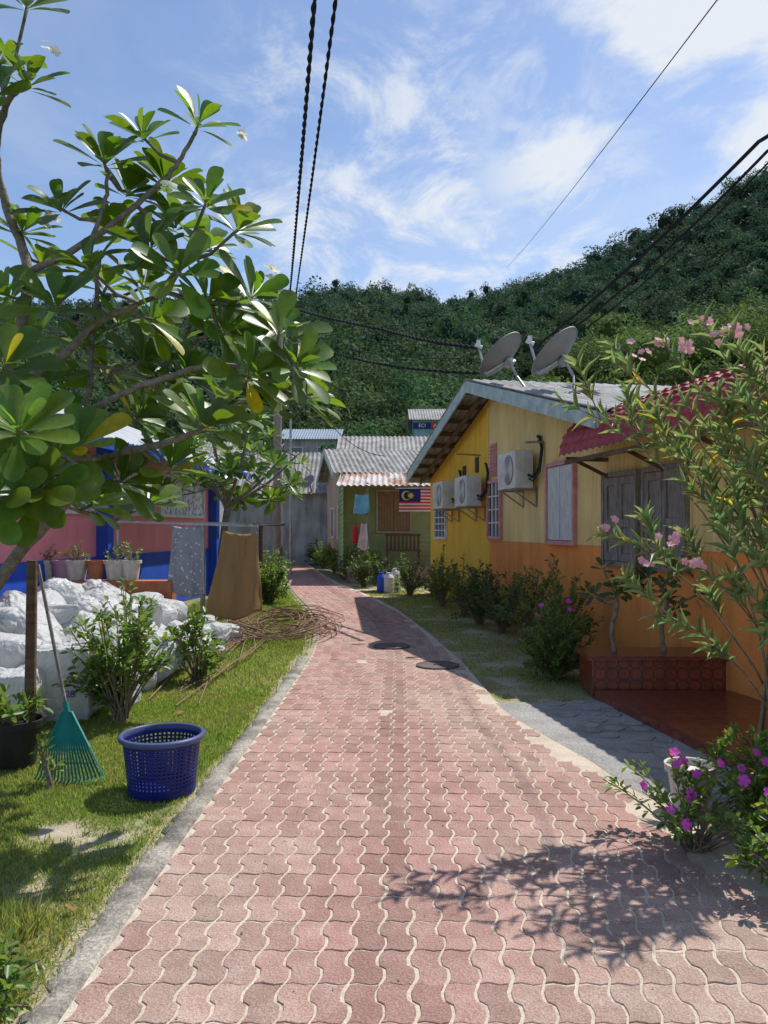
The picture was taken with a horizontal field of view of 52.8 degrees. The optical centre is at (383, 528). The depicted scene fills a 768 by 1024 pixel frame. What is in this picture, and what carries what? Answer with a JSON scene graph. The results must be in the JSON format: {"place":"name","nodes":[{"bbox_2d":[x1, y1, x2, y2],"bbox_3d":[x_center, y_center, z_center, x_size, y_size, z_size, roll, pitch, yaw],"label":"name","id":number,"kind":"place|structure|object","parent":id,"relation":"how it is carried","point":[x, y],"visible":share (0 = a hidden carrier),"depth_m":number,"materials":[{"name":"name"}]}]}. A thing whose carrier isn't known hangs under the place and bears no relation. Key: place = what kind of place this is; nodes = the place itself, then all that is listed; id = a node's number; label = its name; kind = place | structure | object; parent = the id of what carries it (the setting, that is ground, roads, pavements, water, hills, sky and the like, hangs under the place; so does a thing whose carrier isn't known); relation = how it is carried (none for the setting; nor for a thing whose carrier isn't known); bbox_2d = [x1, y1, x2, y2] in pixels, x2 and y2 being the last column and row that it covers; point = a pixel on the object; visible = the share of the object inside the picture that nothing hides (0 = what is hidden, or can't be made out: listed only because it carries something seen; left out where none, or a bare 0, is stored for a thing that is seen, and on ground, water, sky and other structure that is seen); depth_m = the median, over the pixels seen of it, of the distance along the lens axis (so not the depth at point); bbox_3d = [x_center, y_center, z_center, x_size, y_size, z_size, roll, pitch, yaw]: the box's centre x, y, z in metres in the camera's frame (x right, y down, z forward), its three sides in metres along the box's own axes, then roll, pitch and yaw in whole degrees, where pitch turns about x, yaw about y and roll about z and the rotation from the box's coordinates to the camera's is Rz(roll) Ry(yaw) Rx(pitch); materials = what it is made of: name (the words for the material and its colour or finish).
{"place":"outdoors","nodes":[
{"label":"outdoors","id":0,"kind":"place"},
{"bbox_2d":[142,590,314,693],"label":"grass","id":1,"kind":"structure","parent":0,"point":[290,648],"depth_m":9.18,"materials":[{"name":"green plant"}]},
{"bbox_2d":[308,564,346,579],"bbox_3d":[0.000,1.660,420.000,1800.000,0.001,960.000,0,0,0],"label":"ground","id":2,"kind":"structure","parent":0,"point":[330,574],"depth_m":28.35,"materials":[{"name":"green plant"}]},
{"bbox_2d":[337,436,428,450],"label":"village house","id":3,"kind":"structure","parent":2,"relation":"on","point":[402,443],"depth_m":35.28,"materials":[{"name":"grey paint"}]},
{"bbox_2d":[358,286,767,435],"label":"woodland","id":4,"kind":"object","parent":2,"relation":"on","point":[610,327],"visible":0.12,"depth_m":67.03,"materials":[{"name":"green plant"}]},
{"bbox_2d":[0,580,767,1023],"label":"ground","id":5,"kind":"structure","parent":0,"point":[516,692],"depth_m":4.82,"materials":[{"name":"soil"}]},
{"bbox_2d":[0,927,44,1020],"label":"ground plant","id":6,"kind":"object","parent":5,"relation":"on","point":[13,980],"visible":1,"depth_m":2.56,"materials":[{"name":"green plant"}]},
{"bbox_2d":[0,712,45,771],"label":"plant pot","id":7,"kind":"object","parent":5,"relation":"on","point":[18,743],"visible":0.78,"depth_m":5.08,"materials":[{"name":"plastic"}]},
{"bbox_2d":[0,683,53,724],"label":"potted plant","id":8,"kind":"object","parent":7,"relation":"in","point":[7,710],"visible":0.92,"depth_m":5.18,"materials":[{"name":"green plant"}]},
{"bbox_2d":[24,560,37,722],"bbox_3d":[-2.423,0.910,5.300,0.097,1.381,0.083,0,0,0],"label":"wooden post","id":9,"kind":"object","parent":7,"relation":"in","point":[31,633],"visible":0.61,"depth_m":5.27,"materials":[{"name":"brown wood"}]},
{"bbox_2d":[0,667,46,714],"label":"sack","id":10,"kind":"object","parent":5,"relation":"on","point":[14,678],"visible":0.25,"depth_m":6.04,"materials":[{"name":"white plastic"}]},
{"bbox_2d":[0,886,51,952],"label":"grass tuft","id":11,"kind":"object","parent":5,"relation":"on","point":[24,918],"visible":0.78,"depth_m":3.07,"materials":[{"name":"green plant"}]},
{"bbox_2d":[30,733,67,788],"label":"ground plant","id":12,"kind":"object","parent":5,"relation":"on","point":[45,763],"visible":0.99,"depth_m":4.76,"materials":[{"name":"green plant"}]},
{"bbox_2d":[37,641,96,722],"bbox_3d":[-2.680,1.301,6.494,0.491,0.672,0.336,0,5,-9],"label":"sack","id":13,"kind":"object","parent":5,"relation":"on","point":[80,705],"visible":0.57,"depth_m":6.36,"materials":[{"name":"white plastic"}]},
{"bbox_2d":[34,564,103,783],"bbox_3d":[-2.061,0.914,4.898,0.620,1.355,0.239,0,0,24],"label":"leaf rake","id":14,"kind":"object","parent":5,"relation":"on","point":[67,732],"visible":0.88,"depth_m":4.90,"materials":[{"name":"teal plastic"}]},
{"bbox_2d":[44,580,175,599],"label":"garden wall","id":15,"kind":"structure","parent":5,"relation":"on","point":[164,588],"depth_m":11.45,"materials":[{"name":"brick"}]},
{"bbox_2d":[62,560,89,580],"bbox_3d":[-4.613,0.630,11.600,0.389,0.300,0.389,0,0,0],"label":"plant pot","id":16,"kind":"object","parent":15,"relation":"on","point":[76,570],"visible":0.86,"depth_m":11.47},
{"bbox_2d":[85,560,105,579],"bbox_3d":[-4.314,0.630,11.570,0.292,0.300,0.292,0,0,0],"label":"plant pot","id":17,"kind":"object","parent":15,"relation":"on","point":[95,568],"visible":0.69,"depth_m":11.47,"materials":[{"name":"ceramic"}]},
{"bbox_2d":[103,560,127,580],"bbox_3d":[-4.023,0.630,11.600,0.369,0.300,0.369,0,0,0],"label":"plant pot","id":18,"kind":"object","parent":15,"relation":"on","point":[114,570],"visible":0.83,"depth_m":11.48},
{"bbox_2d":[120,560,141,580],"bbox_3d":[-3.780,0.630,11.570,0.311,0.300,0.311,0,0,0],"label":"plant pot","id":19,"kind":"object","parent":15,"relation":"on","point":[131,569],"visible":0.81,"depth_m":11.47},
{"bbox_2d":[51,594,177,721],"bbox_3d":[-2.215,1.080,6.430,1.039,1.055,0.867,0,0,0],"label":"garden shrub","id":20,"kind":"object","parent":5,"relation":"on","point":[105,672],"visible":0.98,"depth_m":6.34,"materials":[{"name":"green plant"}]},
{"bbox_2d":[0,409,250,600],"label":"pink house","id":21,"kind":"structure","parent":5,"relation":"on","point":[154,540],"depth_m":14.68,"materials":[{"name":"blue paint"}]},
{"bbox_2d":[158,474,204,517],"bbox_3d":[-4.403,-0.675,16.987,0.060,0.890,2.600,0,0,7],"label":"window","id":22,"kind":"structure","parent":21,"relation":"in","point":[196,502],"depth_m":17.26,"materials":[{"name":"white paint"}]},
{"bbox_2d":[104,577,157,638],"bbox_3d":[-2.857,1.068,8.562,0.598,1.073,0.589,0,0,0],"label":"garden shrub","id":23,"kind":"object","parent":5,"relation":"on","point":[123,602],"visible":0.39,"depth_m":8.53,"materials":[{"name":"green plant"}]},
{"bbox_2d":[0,690,275,1023],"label":"grass","id":24,"kind":"structure","parent":5,"relation":"on","point":[233,713],"depth_m":4.45,"materials":[{"name":"green plant"}]},
{"bbox_2d":[117,722,205,800],"bbox_3d":[-1.360,1.426,4.740,0.520,0.352,0.520,0,0,0],"label":"laundry basket","id":25,"kind":"object","parent":5,"relation":"on","point":[161,781],"visible":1,"depth_m":4.59,"materials":[{"name":"blue plastic"}]},
{"bbox_2d":[16,656,310,1023],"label":"kerb","id":26,"kind":"structure","parent":5,"relation":"on","point":[64,986],"depth_m":3.41,"materials":[{"name":"concrete"}]},
{"bbox_2d":[147,628,184,683],"bbox_3d":[-2.324,1.362,8.097,0.444,0.339,0.765,-11,27,40],"label":"sack","id":27,"kind":"object","parent":5,"relation":"on","point":[173,644],"visible":0.32,"depth_m":7.97,"materials":[{"name":"white fabric"}]},
{"bbox_2d":[0,0,345,590],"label":"frangipani tree","id":28,"kind":"object","parent":5,"relation":"on","point":[39,451],"visible":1,"depth_m":4.65,"materials":[{"name":"green plant"}]},
{"bbox_2d":[70,519,284,613],"bbox_3d":[-3.451,0.723,14.674,3.105,1.754,6.352,0,0,0],"label":"clothes line","id":29,"kind":"object","parent":5,"relation":"on","point":[203,597],"visible":0.72,"depth_m":11.79,"materials":[{"name":"metal"}]},
{"bbox_2d":[168,525,203,597],"bbox_3d":[-2.970,0.493,11.600,0.539,1.086,0.167,0,0,-10],"label":"hanging sheet","id":30,"kind":"object","parent":29,"relation":"hanging from","point":[186,574],"visible":1,"depth_m":11.59,"materials":[{"name":"grey fabric"}]},
{"bbox_2d":[204,530,261,619],"bbox_3d":[-2.276,0.697,11.575,0.885,1.339,0.352,0,0,-21],"label":"hanging blanket","id":31,"kind":"object","parent":29,"relation":"hanging from","point":[235,592],"visible":0.98,"depth_m":11.60,"materials":[{"name":"beige fabric"}]},
{"bbox_2d":[159,603,229,681],"bbox_3d":[-1.987,1.191,8.106,0.716,0.830,0.674,0,0,0],"label":"garden shrub","id":32,"kind":"object","parent":5,"relation":"on","point":[206,658],"visible":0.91,"depth_m":7.99,"materials":[{"name":"green plant"}]},
{"bbox_2d":[200,622,231,643],"bbox_3d":[-2.281,1.423,10.175,0.633,0.345,0.362,-5,-12,-35],"label":"sack","id":33,"kind":"object","parent":5,"relation":"on","point":[223,631],"visible":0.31,"depth_m":10.10,"materials":[{"name":"white fabric"}]},
{"bbox_2d":[138,406,312,555],"bbox_3d":[-3.092,-0.399,14.595,3.459,3.999,2.765,0,0,0],"label":"frangipani tree","id":34,"kind":"object","parent":5,"relation":"on","point":[230,465],"visible":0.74,"depth_m":14.30,"materials":[{"name":"green plant"}]},
{"bbox_2d":[148,605,344,705],"bbox_3d":[-1.606,1.462,10.392,1.993,0.346,7.070,0,0,0],"label":"pile of dry branches","id":35,"kind":"object","parent":5,"relation":"on","point":[295,614],"visible":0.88,"depth_m":11.13,"materials":[{"name":"brown wood"}]},
{"bbox_2d":[259,560,290,602],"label":"garden shrub","id":36,"kind":"object","parent":5,"relation":"on","point":[273,584],"visible":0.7,"depth_m":16.35,"materials":[{"name":"green plant"}]},
{"bbox_2d":[345,546,377,586],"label":"hedge shrub","id":37,"kind":"object","parent":5,"relation":"on","point":[363,571],"visible":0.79,"depth_m":21.05,"materials":[{"name":"green plant"}]},
{"bbox_2d":[316,449,430,581],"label":"green house","id":38,"kind":"structure","parent":5,"relation":"on","point":[347,475],"depth_m":25.42,"materials":[{"name":"paint"}]},
{"bbox_2d":[376,490,411,532],"bbox_3d":[0.325,-0.550,25.370,1.170,1.420,0.070,0,0,0],"label":"window","id":39,"kind":"structure","parent":38,"relation":"in","point":[381,495],"depth_m":25.36,"materials":[{"name":"brown wood"}]},
{"bbox_2d":[385,534,420,564],"bbox_3d":[0.600,0.672,24.615,1.150,0.975,0.480,0,0,0],"label":"wooden bench","id":40,"kind":"object","parent":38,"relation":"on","point":[406,549],"visible":0.99,"depth_m":24.82,"materials":[{"name":"brown wood"}]},
{"bbox_2d":[365,556,395,585],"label":"hedge shrub","id":41,"kind":"object","parent":5,"relation":"on","point":[378,567],"visible":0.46,"depth_m":19.67,"materials":[{"name":"green plant"}]},
{"bbox_2d":[390,552,429,594],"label":"garden shrub","id":42,"kind":"object","parent":5,"relation":"on","point":[411,587],"visible":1,"depth_m":18.53,"materials":[{"name":"green plant"}]},
{"bbox_2d":[425,544,454,606],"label":"garden shrub","id":43,"kind":"object","parent":5,"relation":"on","point":[441,599],"visible":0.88,"depth_m":15.73,"materials":[{"name":"green plant"}]},
{"bbox_2d":[446,552,480,613],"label":"garden shrub","id":44,"kind":"object","parent":5,"relation":"on","point":[456,575],"visible":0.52,"depth_m":14.40,"materials":[{"name":"green plant"}]},
{"bbox_2d":[360,590,591,701],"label":"grass","id":45,"kind":"structure","parent":5,"relation":"on","point":[415,598],"depth_m":11.35,"materials":[{"name":"green plant"}]},
{"bbox_2d":[451,559,509,623],"bbox_3d":[1.631,1.063,12.990,1.038,1.089,0.963,0,0,0],"label":"garden shrub","id":46,"kind":"object","parent":5,"relation":"on","point":[478,614],"visible":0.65,"depth_m":12.93,"materials":[{"name":"green plant"}]},
{"bbox_2d":[472,567,525,632],"bbox_3d":[1.812,1.099,11.910,0.895,1.014,0.965,0,0,0],"label":"garden shrub","id":47,"kind":"object","parent":5,"relation":"on","point":[502,625],"visible":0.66,"depth_m":11.86,"materials":[{"name":"green plant"}]},
{"bbox_2d":[492,565,555,642],"bbox_3d":[1.994,1.052,10.786,0.980,1.107,1.013,0,0,0],"label":"garden shrub","id":48,"kind":"object","parent":5,"relation":"on","point":[522,596],"visible":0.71,"depth_m":10.75,"materials":[{"name":"green plant"}]},
{"bbox_2d":[517,598,596,678],"bbox_3d":[1.841,1.179,8.276,0.851,0.857,0.754,0,0,0],"label":"garden shrub","id":49,"kind":"object","parent":5,"relation":"on","point":[552,656],"visible":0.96,"depth_m":8.20,"materials":[{"name":"green plant"}]},
{"bbox_2d":[519,553,603,639],"bbox_3d":[2.171,0.959,9.570,0.922,1.293,1.012,0,0,45],"label":"garden shrub","id":50,"kind":"object","parent":5,"relation":"on","point":[572,597],"visible":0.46,"depth_m":9.51,"materials":[{"name":"green plant"}]},
{"bbox_2d":[575,647,729,694],"bbox_3d":[2.600,1.391,7.540,1.340,0.378,0.580,0,0,0],"label":"tiled planter bench","id":51,"kind":"object","parent":5,"relation":"on","point":[645,668],"visible":0.74,"depth_m":7.30,"materials":[{"name":"red tile"}]},
{"bbox_2d":[580,557,658,652],"bbox_3d":[2.294,0.755,7.575,0.735,0.952,0.517,0,0,0],"label":"young frangipani","id":52,"kind":"object","parent":51,"relation":"on","point":[600,598],"visible":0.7,"depth_m":7.49,"materials":[{"name":"green plant"}]},
{"bbox_2d":[634,555,706,652],"bbox_3d":[2.751,0.742,7.450,0.698,0.970,0.560,0,0,0],"label":"young frangipani","id":53,"kind":"object","parent":51,"relation":"on","point":[672,584],"visible":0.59,"depth_m":7.42,"materials":[{"name":"green plant"}]},
{"bbox_2d":[551,301,767,773],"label":"oleander bush","id":54,"kind":"object","parent":5,"relation":"on","point":[755,490],"visible":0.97,"depth_m":4.34,"materials":[{"name":"green plant"}]},
{"bbox_2d":[739,797,767,828],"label":"plant pot","id":55,"kind":"object","parent":5,"relation":"on","point":[754,810],"visible":0.02,"depth_m":3.96,"materials":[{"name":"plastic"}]},
{"bbox_2d":[691,722,767,812],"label":"periwinkle","id":56,"kind":"object","parent":55,"relation":"in","point":[753,758],"visible":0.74,"depth_m":4.05,"materials":[{"name":"green plant"}]},
{"bbox_2d":[0,0,767,308],"label":"sky","id":57,"kind":"structure","parent":0,"point":[452,132],"materials":[{"name":"blue"}]},
{"bbox_2d":[58,564,767,1023],"bbox_3d":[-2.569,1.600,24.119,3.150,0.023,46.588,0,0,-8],"label":"path","id":58,"kind":"structure","parent":0,"point":[304,978],"depth_m":3.43,"materials":[{"name":"red brick"}]},
{"bbox_2d":[269,300,282,567],"bbox_3d":[-3.725,-3.551,28.000,0.953,10.302,0.348,0,0,0],"label":"utility pole","id":59,"kind":"object","parent":58,"relation":"on","point":[277,517],"visible":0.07,"depth_m":27.86,"materials":[{"name":"concrete"}]},
{"bbox_2d":[289,0,316,290],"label":"power cable","id":60,"kind":"object","parent":59,"relation":"attached to","point":[310,49],"visible":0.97,"depth_m":13.11,"materials":[{"name":"black rubber"}]},
{"bbox_2d":[296,0,336,293],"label":"power cable","id":61,"kind":"object","parent":59,"relation":"attached to","point":[333,16],"visible":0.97,"depth_m":13.40,"materials":[{"name":"black rubber"}]},
{"bbox_2d":[298,337,479,374],"bbox_3d":[-0.799,-4.821,20.601,0.072,4.418,15.643,0,0,-19],"label":"power cable","id":62,"kind":"object","parent":59,"relation":"attached to","point":[428,370],"visible":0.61,"depth_m":16.22,"materials":[{"name":"black rubber"}]},
{"bbox_2d":[297,308,482,349],"bbox_3d":[-0.560,-5.519,20.611,0.753,5.032,15.847,0,0,-19],"label":"power cable","id":63,"kind":"object","parent":59,"relation":"attached to","point":[461,345],"visible":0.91,"depth_m":17.98,"materials":[{"name":"black rubber"}]},
{"bbox_2d":[228,452,326,563],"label":"village house","id":64,"kind":"structure","parent":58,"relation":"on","point":[309,517],"depth_m":34.50,"materials":[{"name":"grey paint"}]},
{"bbox_2d":[289,411,291,574],"bbox_3d":[-3.200,-1.200,26.500,0.074,5.600,0.074,0,0,-23],"label":"metal pole","id":65,"kind":"object","parent":58,"relation":"on","point":[290,499],"visible":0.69,"depth_m":26.48,"materials":[{"name":"metal"}]},
{"bbox_2d":[416,661,458,669],"bbox_3d":[0.620,1.586,8.950,0.500,0.028,0.500,0,0,0],"label":"manhole cover","id":66,"kind":"object","parent":58,"relation":"on","point":[439,665],"visible":1,"depth_m":8.91,"materials":[{"name":"metal"}]},
{"bbox_2d":[603,747,767,853],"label":"periwinkle","id":67,"kind":"object","parent":58,"relation":"on","point":[679,825],"visible":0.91,"depth_m":3.83,"materials":[{"name":"green plant"}]},
{"bbox_2d":[715,787,767,888],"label":"periwinkle","id":68,"kind":"object","parent":58,"relation":"on","point":[743,843],"visible":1,"depth_m":3.38,"materials":[{"name":"green plant"}]},
{"bbox_2d":[392,193,767,383],"bbox_3d":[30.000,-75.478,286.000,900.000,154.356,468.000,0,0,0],"label":"hill","id":69,"kind":"structure","parent":0,"point":[744,227],"depth_m":236.50,"materials":[{"name":"plant"}]},
{"bbox_2d":[282,429,343,452],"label":"village house","id":70,"kind":"structure","parent":69,"relation":"on","point":[306,440],"depth_m":58.00,"materials":[{"name":"grey paint"}]},
{"bbox_2d":[2,325,689,452],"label":"hillside forest","id":71,"kind":"object","parent":69,"relation":"on","point":[374,402],"visible":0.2,"depth_m":81.59,"materials":[{"name":"green plant"}]},
{"bbox_2d":[0,161,767,386],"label":"hillside forest","id":72,"kind":"object","parent":69,"relation":"on","point":[561,303],"visible":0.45,"depth_m":194.21,"materials":[{"name":"green plant"}]},
{"bbox_2d":[407,409,445,436],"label":"village house","id":73,"kind":"structure","parent":69,"relation":"on","point":[424,415],"depth_m":56.54,"materials":[{"name":"white paint"}]},
{"bbox_2d":[406,355,767,700],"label":"orange house","id":74,"kind":"structure","parent":0,"point":[588,478],"depth_m":10.22,"materials":[{"name":"yellow paint"}]},
{"bbox_2d":[395,488,430,511],"bbox_3d":[0.999,-0.759,20.492,1.400,0.632,0.075,0,0,0],"label":"flag","id":75,"kind":"object","parent":74,"relation":"attached to","point":[414,499],"visible":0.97,"depth_m":20.50,"materials":[{"name":"multicoloured fabric"}]},
{"bbox_2d":[434,511,446,539],"bbox_3d":[1.321,-0.100,18.098,0.070,0.720,1.070,0,0,-10],"label":"window","id":76,"kind":"structure","parent":74,"relation":"in","point":[440,522],"depth_m":18.15,"materials":[{"name":"white paint"}]},
{"bbox_2d":[433,470,461,521],"bbox_3d":[1.367,-0.688,16.693,0.430,1.112,1.073,0,0,-10],"label":"air conditioner","id":77,"kind":"object","parent":74,"relation":"attached to","point":[443,496],"visible":0.93,"depth_m":16.40,"materials":[{"name":"plastic"}]},
{"bbox_2d":[454,462,488,521],"bbox_3d":[1.684,-0.688,14.871,0.430,1.112,1.073,0,0,-10],"label":"air conditioner","id":78,"kind":"object","parent":74,"relation":"attached to","point":[468,495],"visible":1,"depth_m":14.58,"materials":[{"name":"metal"}]},
{"bbox_2d":[486,479,502,538],"bbox_3d":[2.009,-0.340,14.082,0.070,1.080,0.760,0,0,-10],"label":"window","id":79,"kind":"structure","parent":74,"relation":"in","point":[494,498],"depth_m":14.12,"materials":[{"name":"white glass"}]},
{"bbox_2d":[475,332,524,386],"bbox_3d":[1.953,-2.594,12.576,0.934,1.114,0.912,0,0,0],"label":"satellite dish","id":80,"kind":"object","parent":74,"relation":"attached to","point":[500,353],"visible":0.9,"depth_m":12.44,"materials":[{"name":"metal"}]},
{"bbox_2d":[498,435,542,507],"bbox_3d":[2.147,-0.888,12.211,0.430,1.112,1.073,0,0,-10],"label":"air conditioner","id":81,"kind":"object","parent":74,"relation":"attached to","point":[516,474],"visible":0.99,"depth_m":11.93,"materials":[{"name":"metal"}]},
{"bbox_2d":[525,326,580,393],"bbox_3d":[2.486,-2.422,11.408,0.769,1.005,0.848,0,0,0],"label":"satellite dish","id":82,"kind":"object","parent":74,"relation":"on","point":[549,357],"visible":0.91,"depth_m":11.23,"materials":[{"name":"metal"}]},
{"bbox_2d":[545,460,577,545],"bbox_3d":[2.528,-0.360,11.086,0.070,1.200,1.040,0,0,-10],"label":"window","id":83,"kind":"structure","parent":74,"relation":"in","point":[560,481],"depth_m":11.02,"materials":[{"name":"white paint"}]},
{"bbox_2d":[601,469,640,567],"bbox_3d":[2.834,-0.110,9.292,0.070,1.140,0.880,0,0,-10],"label":"window","id":84,"kind":"structure","parent":74,"relation":"in","point":[620,492],"depth_m":9.21,"materials":[{"name":"grey wood"}]},
{"bbox_2d":[641,461,689,572],"bbox_3d":[3.006,-0.110,8.307,0.070,1.140,0.880,0,0,-10],"label":"window","id":85,"kind":"structure","parent":74,"relation":"in","point":[667,498],"depth_m":8.23,"materials":[{"name":"grey wood"}]},
{"bbox_2d":[496,700,733,818],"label":"pavement","id":86,"kind":"structure","parent":0,"point":[609,755],"depth_m":5.82,"materials":[{"name":"grey concrete"}]},
{"bbox_2d":[543,700,727,787],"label":"pavement flags","id":87,"kind":"object","parent":86,"relation":"on","point":[590,726],"visible":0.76,"depth_m":6.09,"materials":[{"name":"stone"}]},
{"bbox_2d":[664,757,716,813],"bbox_3d":[1.740,1.470,4.400,0.281,0.260,0.281,0,0,0],"label":"plant pot","id":88,"kind":"object","parent":86,"relation":"on","point":[691,765],"visible":0.39,"depth_m":4.37,"materials":[{"name":"white ceramic"}]},
{"bbox_2d":[527,134,767,353],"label":"power cable","id":89,"kind":"object","parent":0,"point":[714,185],"visible":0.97,"depth_m":11.26,"materials":[{"name":"black rubber"}]},
{"bbox_2d":[534,149,767,354],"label":"power cable","id":90,"kind":"object","parent":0,"point":[744,174],"visible":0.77,"depth_m":10.91,"materials":[{"name":"black rubber"}]},
{"bbox_2d":[577,162,767,334],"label":"power cable","id":91,"kind":"object","parent":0,"point":[726,205],"visible":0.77,"depth_m":10.85,"materials":[{"name":"black rubber"}]},
{"bbox_2d":[594,690,766,773],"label":"patio floor","id":92,"kind":"structure","parent":0,"point":[696,719],"depth_m":6.40,"materials":[{"name":"red tile"}]},
{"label":"sack","id":93,"kind":"object","parent":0,"visible":0},
{"bbox_2d":[0,632,42,668],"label":"sack","id":94,"kind":"object","parent":93,"relation":"on","point":[12,650],"visible":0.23,"depth_m":7.39,"materials":[{"name":"white fabric"}]},
{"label":"sack","id":95,"kind":"object","parent":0,"visible":0},
{"bbox_2d":[21,624,61,642],"bbox_3d":[-3.496,1.237,7.897,0.737,0.386,0.444,39,1,40],"label":"sack","id":96,"kind":"object","parent":95,"relation":"on","point":[43,633],"visible":0.15,"depth_m":7.84,"materials":[{"name":"white fabric"}]},
{"bbox_2d":[4,591,64,637],"bbox_3d":[-3.705,1.007,8.093,0.842,0.351,0.497,42,17,12],"label":"sack","id":97,"kind":"object","parent":96,"relation":"on","point":[15,599],"visible":0.34,"depth_m":8.04,"materials":[{"name":"white fabric"}]},
{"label":"sack","id":98,"kind":"object","parent":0,"visible":0},
{"bbox_2d":[0,607,19,632],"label":"sack","id":99,"kind":"object","parent":98,"relation":"on","point":[9,617],"visible":0.36,"depth_m":7.83,"materials":[{"name":"white fabric"}]},
{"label":"sack","id":100,"kind":"object","parent":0,"visible":0},
{"bbox_2d":[61,622,72,635],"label":"sack","id":101,"kind":"object","parent":100,"relation":"on","point":[65,624],"visible":0.02,"depth_m":8.27,"materials":[{"name":"white fabric"}]},
{"bbox_2d":[42,604,80,624],"bbox_3d":[-3.658,1.036,8.475,0.842,0.393,0.474,-14,-18,20],"label":"sack","id":102,"kind":"object","parent":101,"relation":"on","point":[62,613],"visible":0.32,"depth_m":8.30,"materials":[{"name":"white fabric"}]},
{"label":"sack","id":103,"kind":"object","parent":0,"visible":0},
{"bbox_2d":[71,596,103,615],"bbox_3d":[-3.525,1.052,8.882,0.644,0.329,0.366,-42,-9,0],"label":"sack","id":104,"kind":"object","parent":103,"relation":"on","point":[86,603],"visible":0.24,"depth_m":8.79,"materials":[{"name":"white plastic"}]},
{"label":"sack","id":105,"kind":"object","parent":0,"visible":0},
{"bbox_2d":[40,578,80,604],"bbox_3d":[-3.944,1.022,9.315,0.492,0.867,0.331,12,-18,-20],"label":"sack","id":106,"kind":"object","parent":105,"relation":"on","point":[69,592],"visible":0.37,"depth_m":9.29,"materials":[{"name":"white plastic"}]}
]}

